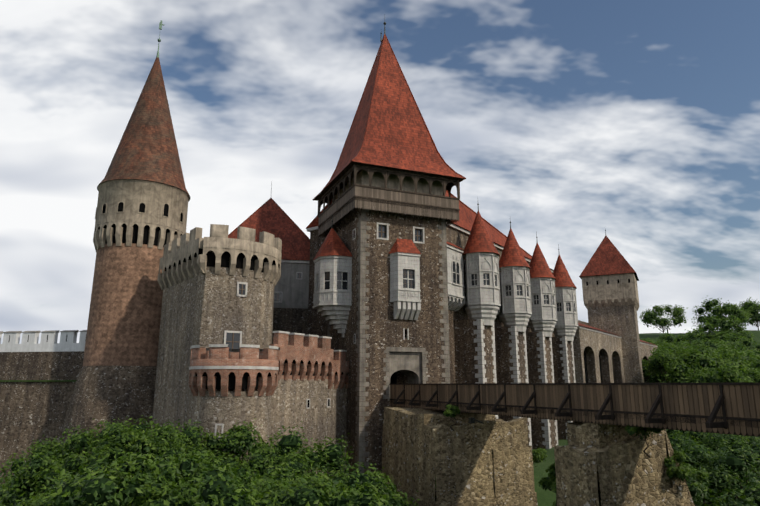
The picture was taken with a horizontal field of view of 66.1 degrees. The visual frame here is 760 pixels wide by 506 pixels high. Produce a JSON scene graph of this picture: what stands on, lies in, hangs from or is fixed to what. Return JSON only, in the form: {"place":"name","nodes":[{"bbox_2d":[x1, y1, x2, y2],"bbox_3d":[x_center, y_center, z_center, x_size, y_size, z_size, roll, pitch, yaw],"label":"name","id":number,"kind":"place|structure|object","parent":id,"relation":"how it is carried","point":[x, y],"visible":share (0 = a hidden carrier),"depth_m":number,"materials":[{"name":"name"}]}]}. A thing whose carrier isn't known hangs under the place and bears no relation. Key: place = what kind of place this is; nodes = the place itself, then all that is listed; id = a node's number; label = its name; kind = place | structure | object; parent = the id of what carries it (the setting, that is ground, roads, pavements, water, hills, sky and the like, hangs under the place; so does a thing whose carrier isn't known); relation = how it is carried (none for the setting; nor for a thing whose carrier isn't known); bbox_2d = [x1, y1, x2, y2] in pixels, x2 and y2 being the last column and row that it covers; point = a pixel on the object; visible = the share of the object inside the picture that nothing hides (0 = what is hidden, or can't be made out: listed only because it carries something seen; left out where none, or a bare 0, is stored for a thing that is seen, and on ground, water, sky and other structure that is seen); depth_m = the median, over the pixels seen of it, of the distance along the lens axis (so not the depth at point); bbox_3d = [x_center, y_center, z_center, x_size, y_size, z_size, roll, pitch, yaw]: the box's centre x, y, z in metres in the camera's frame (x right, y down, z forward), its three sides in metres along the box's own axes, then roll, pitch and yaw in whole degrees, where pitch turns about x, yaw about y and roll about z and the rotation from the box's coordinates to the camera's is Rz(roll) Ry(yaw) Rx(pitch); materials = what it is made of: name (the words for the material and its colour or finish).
{"place":"outdoors","nodes":[
{"label":"outdoors","id":0,"kind":"place"},
{"bbox_2d":[0,0,759,343],"label":"sky","id":1,"kind":"structure","parent":0,"point":[568,122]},
{"bbox_2d":[327,206,449,476],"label":"gate tower","id":2,"kind":"structure","parent":0,"point":[380,344],"depth_m":54.14,"materials":[{"name":"brown stone"}]},
{"bbox_2d":[313,221,420,336],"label":"oriel windows","id":3,"kind":"structure","parent":2,"relation":"attached to","point":[332,297],"depth_m":54.97,"materials":[{"name":"white stone"}]},
{"bbox_2d":[312,22,465,236],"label":"tower roof","id":4,"kind":"structure","parent":2,"relation":"on","point":[389,129],"depth_m":58.32,"materials":[{"name":"red tile"}]},
{"bbox_2d":[532,330,759,505],"bbox_3d":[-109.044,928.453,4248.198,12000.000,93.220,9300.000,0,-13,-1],"label":"ground","id":5,"kind":"structure","parent":0,"point":[547,497],"depth_m":61.88,"materials":[{"name":"green plant"}]},
{"bbox_2d":[0,476,38,505],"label":"bush","id":6,"kind":"object","parent":5,"relation":"on","point":[4,499],"visible":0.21,"depth_m":33.37,"materials":[{"name":"green plant"}]},
{"bbox_2d":[0,490,70,505],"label":"bush","id":7,"kind":"object","parent":5,"relation":"on","point":[49,502],"visible":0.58,"depth_m":22.59,"materials":[{"name":"green plant"}]},
{"bbox_2d":[0,330,86,483],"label":"curtain wall","id":8,"kind":"structure","parent":5,"relation":"on","point":[37,382],"depth_m":59.79,"materials":[{"name":"grey stone"}]},
{"bbox_2d":[0,434,89,495],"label":"bush","id":9,"kind":"object","parent":5,"relation":"on","point":[40,447],"visible":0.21,"depth_m":38.75,"materials":[{"name":"green plant"}]},
{"bbox_2d":[1,445,125,505],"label":"bush","id":10,"kind":"object","parent":5,"relation":"on","point":[40,468],"visible":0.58,"depth_m":30.60,"materials":[{"name":"green plant"}]},
{"bbox_2d":[0,467,135,505],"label":"bush","id":11,"kind":"object","parent":5,"relation":"on","point":[45,493],"visible":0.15,"depth_m":27.29,"materials":[{"name":"green plant"}]},
{"bbox_2d":[49,415,158,483],"bbox_3d":[-18.088,18.062,36.850,7.748,15.091,6.225,0,-13,-1],"label":"bush","id":12,"kind":"object","parent":5,"relation":"on","point":[80,441],"visible":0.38,"depth_m":37.48,"materials":[{"name":"green plant"}]},
{"bbox_2d":[39,448,201,505],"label":"bush","id":13,"kind":"object","parent":5,"relation":"on","point":[133,479],"visible":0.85,"depth_m":21.40,"materials":[{"name":"green plant"}]},
{"bbox_2d":[59,20,189,452],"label":"round tower","id":14,"kind":"structure","parent":5,"relation":"on","point":[142,209],"depth_m":57.67,"materials":[{"name":"brown stone"}]},
{"bbox_2d":[90,418,185,471],"bbox_3d":[-13.658,15.819,32.406,5.110,12.907,5.060,5,-14,-23],"label":"bush","id":15,"kind":"object","parent":5,"relation":"on","point":[162,440],"visible":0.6,"depth_m":32.31,"materials":[{"name":"green plant"}]},
{"bbox_2d":[79,448,211,505],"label":"bush","id":16,"kind":"object","parent":5,"relation":"on","point":[179,471],"visible":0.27,"depth_m":26.23,"materials":[{"name":"green plant"}]},
{"bbox_2d":[131,419,235,479],"bbox_3d":[-13.121,18.043,36.735,7.172,14.682,7.974,0,-13,-1],"label":"bush","id":17,"kind":"object","parent":5,"relation":"on","point":[191,437],"visible":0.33,"depth_m":38.08,"materials":[{"name":"green plant"}]},
{"bbox_2d":[127,464,274,505],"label":"bush","id":18,"kind":"object","parent":5,"relation":"on","point":[219,492],"visible":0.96,"depth_m":20.52,"materials":[{"name":"green plant"}]},
{"bbox_2d":[151,224,281,435],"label":"drum tower","id":19,"kind":"structure","parent":5,"relation":"on","point":[218,285],"depth_m":49.52,"materials":[{"name":"grey stone"}]},
{"bbox_2d":[171,443,262,485],"bbox_3d":[-9.112,15.818,30.882,6.892,11.179,7.167,12,-17,-43],"label":"bush","id":20,"kind":"object","parent":5,"relation":"on","point":[229,461],"visible":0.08,"depth_m":32.25,"materials":[{"name":"green plant"}]},
{"bbox_2d":[196,418,271,468],"bbox_3d":[-9.791,18.500,38.653,6.534,14.605,5.635,-11,-17,40],"label":"bush","id":21,"kind":"object","parent":5,"relation":"on","point":[242,439],"visible":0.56,"depth_m":38.58,"materials":[{"name":"green plant"}]},
{"bbox_2d":[192,452,295,505],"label":"bush","id":22,"kind":"object","parent":5,"relation":"on","point":[213,473],"visible":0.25,"depth_m":26.11,"materials":[{"name":"green plant"}]},
{"bbox_2d":[189,331,348,476],"bbox_3d":[-8.969,17.277,46.809,6.618,21.390,16.422,-6,-14,23],"label":"bastion","id":23,"kind":"object","parent":5,"relation":"on","point":[295,382],"visible":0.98,"depth_m":45.44,"materials":[{"name":"stone"}]},
{"bbox_2d":[228,183,309,345],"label":"wing","id":24,"kind":"structure","parent":5,"relation":"on","point":[291,294],"depth_m":66.35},
{"bbox_2d":[230,442,345,492],"bbox_3d":[-5.253,16.244,31.590,7.203,11.230,7.894,0,-13,-1],"label":"bush","id":25,"kind":"object","parent":5,"relation":"on","point":[297,466],"visible":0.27,"depth_m":32.54,"materials":[{"name":"green plant"}]},
{"bbox_2d":[250,421,356,494],"bbox_3d":[-4.777,17.710,36.051,7.168,14.365,8.547,0,-13,-1],"label":"bush","id":26,"kind":"object","parent":5,"relation":"on","point":[329,457],"visible":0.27,"depth_m":36.27,"materials":[{"name":"green plant"}]},
{"bbox_2d":[248,465,393,505],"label":"bush","id":27,"kind":"object","parent":5,"relation":"on","point":[280,501],"visible":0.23,"depth_m":25.32,"materials":[{"name":"green plant"}]},
{"bbox_2d":[275,468,388,505],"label":"bush","id":28,"kind":"object","parent":5,"relation":"on","point":[317,492],"visible":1,"depth_m":22.39,"materials":[{"name":"green plant"}]},
{"bbox_2d":[327,471,418,505],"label":"bush","id":29,"kind":"object","parent":5,"relation":"on","point":[404,500],"visible":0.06,"depth_m":39.09,"materials":[{"name":"green plant"}]},
{"bbox_2d":[336,456,419,505],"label":"bush","id":30,"kind":"object","parent":5,"relation":"on","point":[359,477],"visible":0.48,"depth_m":31.39,"materials":[{"name":"green plant"}]},
{"bbox_2d":[305,163,578,448],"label":"castle palace wing","id":31,"kind":"structure","parent":5,"relation":"on","point":[512,311],"depth_m":69.09,"materials":[{"name":"stone"}]},
{"bbox_2d":[382,407,694,505],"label":"bridge piers","id":32,"kind":"structure","parent":5,"relation":"on","point":[474,459],"depth_m":39.60,"materials":[{"name":"brown"}]},
{"bbox_2d":[387,482,395,495],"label":"shrub","id":33,"kind":"object","parent":32,"relation":"on","point":[394,485],"visible":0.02,"depth_m":43.86,"materials":[{"name":"green plant"}]},
{"bbox_2d":[443,404,460,430],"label":"shrub","id":34,"kind":"object","parent":32,"relation":"on","point":[451,411],"visible":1,"depth_m":39.84,"materials":[{"name":"green plant"}]},
{"bbox_2d":[389,382,759,436],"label":"wooden bridge","id":35,"kind":"structure","parent":32,"relation":"on","point":[732,408],"depth_m":27.94,"materials":[{"name":"brown wood"}]},
{"bbox_2d":[625,425,663,457],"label":"ivy","id":36,"kind":"object","parent":32,"relation":"on","point":[632,430],"visible":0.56,"depth_m":27.09,"materials":[{"name":"green plant"}]},
{"bbox_2d":[664,450,711,496],"bbox_3d":[15.358,11.158,29.542,2.138,2.349,2.197,0,-13,-1],"label":"shrub","id":37,"kind":"object","parent":32,"relation":"on","point":[684,471],"visible":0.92,"depth_m":29.26,"materials":[{"name":"green plant"}]},
{"bbox_2d":[532,448,546,466],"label":"bush","id":38,"kind":"object","parent":5,"relation":"on","point":[539,454],"visible":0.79,"depth_m":42.22,"materials":[{"name":"green plant"}]},
{"bbox_2d":[538,463,556,505],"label":"bush","id":39,"kind":"object","parent":5,"relation":"on","point":[548,482],"visible":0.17,"depth_m":32.50,"materials":[{"name":"green plant"}]},
{"bbox_2d":[579,229,643,382],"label":"tower","id":40,"kind":"structure","parent":5,"relation":"on","point":[608,276],"depth_m":109.65,"materials":[{"name":"stone"},{"name":"red roof tile"}]},
{"bbox_2d":[573,320,658,382],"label":"arcade wing","id":41,"kind":"structure","parent":5,"relation":"on","point":[598,356],"depth_m":96.70,"materials":[{"name":"beige stone"}]},
{"bbox_2d":[639,336,677,347],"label":"bush","id":42,"kind":"object","parent":5,"relation":"on","point":[651,341],"visible":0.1,"depth_m":180.05,"materials":[{"name":"green plant"}]},
{"bbox_2d":[647,340,673,348],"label":"bush","id":43,"kind":"object","parent":5,"relation":"on","point":[659,346],"visible":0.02,"depth_m":138.45,"materials":[{"name":"green plant"}]},
{"bbox_2d":[639,304,687,335],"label":"tree","id":44,"kind":"object","parent":5,"relation":"on","point":[649,317],"visible":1,"depth_m":219.72,"materials":[{"name":"green plant"}]},
{"bbox_2d":[641,342,688,380],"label":"bush","id":45,"kind":"object","parent":5,"relation":"on","point":[672,348],"visible":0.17,"depth_m":118.74,"materials":[{"name":"green plant"}]},
{"bbox_2d":[643,346,694,382],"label":"bush","id":46,"kind":"object","parent":5,"relation":"on","point":[660,359],"visible":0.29,"depth_m":99.35,"materials":[{"name":"green plant"}]},
{"bbox_2d":[657,326,705,349],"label":"bush","id":47,"kind":"object","parent":5,"relation":"on","point":[694,335],"visible":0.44,"depth_m":184.39,"materials":[{"name":"green plant"}]},
{"bbox_2d":[643,345,719,382],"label":"bush","id":48,"kind":"object","parent":5,"relation":"on","point":[662,370],"visible":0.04,"depth_m":103.36,"materials":[{"name":"green plant"}]},
{"bbox_2d":[656,339,707,349],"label":"bush","id":49,"kind":"object","parent":5,"relation":"on","point":[685,344],"visible":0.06,"depth_m":143.06,"materials":[{"name":"green plant"}]},
{"bbox_2d":[658,352,729,382],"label":"bush","id":50,"kind":"object","parent":5,"relation":"on","point":[677,372],"visible":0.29,"depth_m":83.88,"materials":[{"name":"green plant"}]},
{"bbox_2d":[667,431,720,463],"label":"bush","id":51,"kind":"object","parent":5,"relation":"on","point":[674,441],"visible":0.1,"depth_m":49.19,"materials":[{"name":"green plant"}]},
{"bbox_2d":[666,429,726,455],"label":"bush","id":52,"kind":"object","parent":5,"relation":"on","point":[709,439],"visible":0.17,"depth_m":52.48,"materials":[{"name":"green plant"}]},
{"bbox_2d":[675,430,732,448],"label":"bush","id":53,"kind":"object","parent":5,"relation":"on","point":[703,438],"visible":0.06,"depth_m":58.33,"materials":[{"name":"green plant"}]},
{"bbox_2d":[663,346,747,381],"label":"bush","id":54,"kind":"object","parent":5,"relation":"on","point":[687,357],"visible":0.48,"depth_m":88.74,"materials":[{"name":"green plant"}]},
{"bbox_2d":[686,337,727,350],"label":"bush","id":55,"kind":"object","parent":5,"relation":"on","point":[713,346],"depth_m":121.78,"materials":[{"name":"green plant"}]},
{"bbox_2d":[690,337,729,348],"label":"bush","id":56,"kind":"object","parent":5,"relation":"on","point":[701,341],"visible":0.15,"depth_m":163.26,"materials":[{"name":"green plant"}]},
{"bbox_2d":[673,440,759,505],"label":"bush","id":57,"kind":"object","parent":5,"relation":"on","point":[695,455],"visible":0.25,"depth_m":38.87,"materials":[{"name":"green plant"}]},
{"bbox_2d":[691,298,749,325],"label":"tree","id":58,"kind":"object","parent":5,"relation":"on","point":[709,304],"visible":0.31,"depth_m":219.94,"materials":[{"name":"green plant"}]},
{"bbox_2d":[685,465,759,505],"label":"bush","id":59,"kind":"object","parent":5,"relation":"on","point":[750,496],"visible":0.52,"depth_m":32.43,"materials":[{"name":"green plant"}]},
{"bbox_2d":[685,363,759,382],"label":"bush","id":60,"kind":"object","parent":5,"relation":"on","point":[747,374],"visible":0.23,"depth_m":77.35,"materials":[{"name":"green plant"}]},
{"bbox_2d":[692,362,753,382],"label":"bush","id":61,"kind":"object","parent":5,"relation":"on","point":[710,378],"visible":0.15,"depth_m":75.90,"materials":[{"name":"green plant"}]},
{"bbox_2d":[692,316,754,344],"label":"tree","id":62,"kind":"object","parent":5,"relation":"on","point":[711,324],"visible":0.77,"depth_m":190.02,"materials":[{"name":"green plant"}]},
{"bbox_2d":[700,339,749,350],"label":"bush","id":63,"kind":"object","parent":5,"relation":"on","point":[733,344],"visible":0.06,"depth_m":136.58,"materials":[{"name":"green plant"}]},
{"bbox_2d":[700,300,752,334],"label":"tree","id":64,"kind":"object","parent":5,"relation":"on","point":[740,314],"visible":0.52,"depth_m":201.07,"materials":[{"name":"green plant"}]},
{"bbox_2d":[695,442,759,505],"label":"bush","id":65,"kind":"object","parent":5,"relation":"on","point":[720,470],"visible":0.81,"depth_m":36.15,"materials":[{"name":"green plant"}]},
{"bbox_2d":[706,343,759,370],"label":"bush","id":66,"kind":"object","parent":5,"relation":"on","point":[743,356],"visible":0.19,"depth_m":90.96,"materials":[{"name":"green plant"}]},
{"bbox_2d":[707,350,758,368],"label":"bush","id":67,"kind":"object","parent":5,"relation":"on","point":[751,352],"depth_m":95.97,"materials":[{"name":"green plant"}]},
{"bbox_2d":[713,434,759,486],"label":"bush","id":68,"kind":"object","parent":5,"relation":"on","point":[756,448],"visible":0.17,"depth_m":41.66,"materials":[{"name":"green plant"}]},
{"bbox_2d":[717,434,759,485],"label":"bush","id":69,"kind":"object","parent":5,"relation":"on","point":[731,439],"visible":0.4,"depth_m":47.05,"materials":[{"name":"green plant"}]},
{"bbox_2d":[717,345,759,355],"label":"bush","id":70,"kind":"object","parent":5,"relation":"on","point":[757,352],"depth_m":117.31,"materials":[{"name":"green plant"}]},
{"bbox_2d":[719,435,759,476],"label":"bush","id":71,"kind":"object","parent":5,"relation":"on","point":[738,437],"visible":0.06,"depth_m":53.24,"materials":[{"name":"green plant"}]},
{"bbox_2d":[724,331,759,353],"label":"bush","id":72,"kind":"object","parent":5,"relation":"on","point":[743,340],"visible":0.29,"depth_m":167.26,"materials":[{"name":"green plant"}]},
{"bbox_2d":[732,357,759,372],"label":"bush","id":73,"kind":"object","parent":5,"relation":"on","point":[757,364],"visible":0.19,"depth_m":81.29,"materials":[{"name":"green plant"}]},
{"bbox_2d":[739,297,759,329],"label":"tree","id":74,"kind":"object","parent":5,"relation":"on","point":[752,308],"visible":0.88,"depth_m":224.45,"materials":[{"name":"green plant"}]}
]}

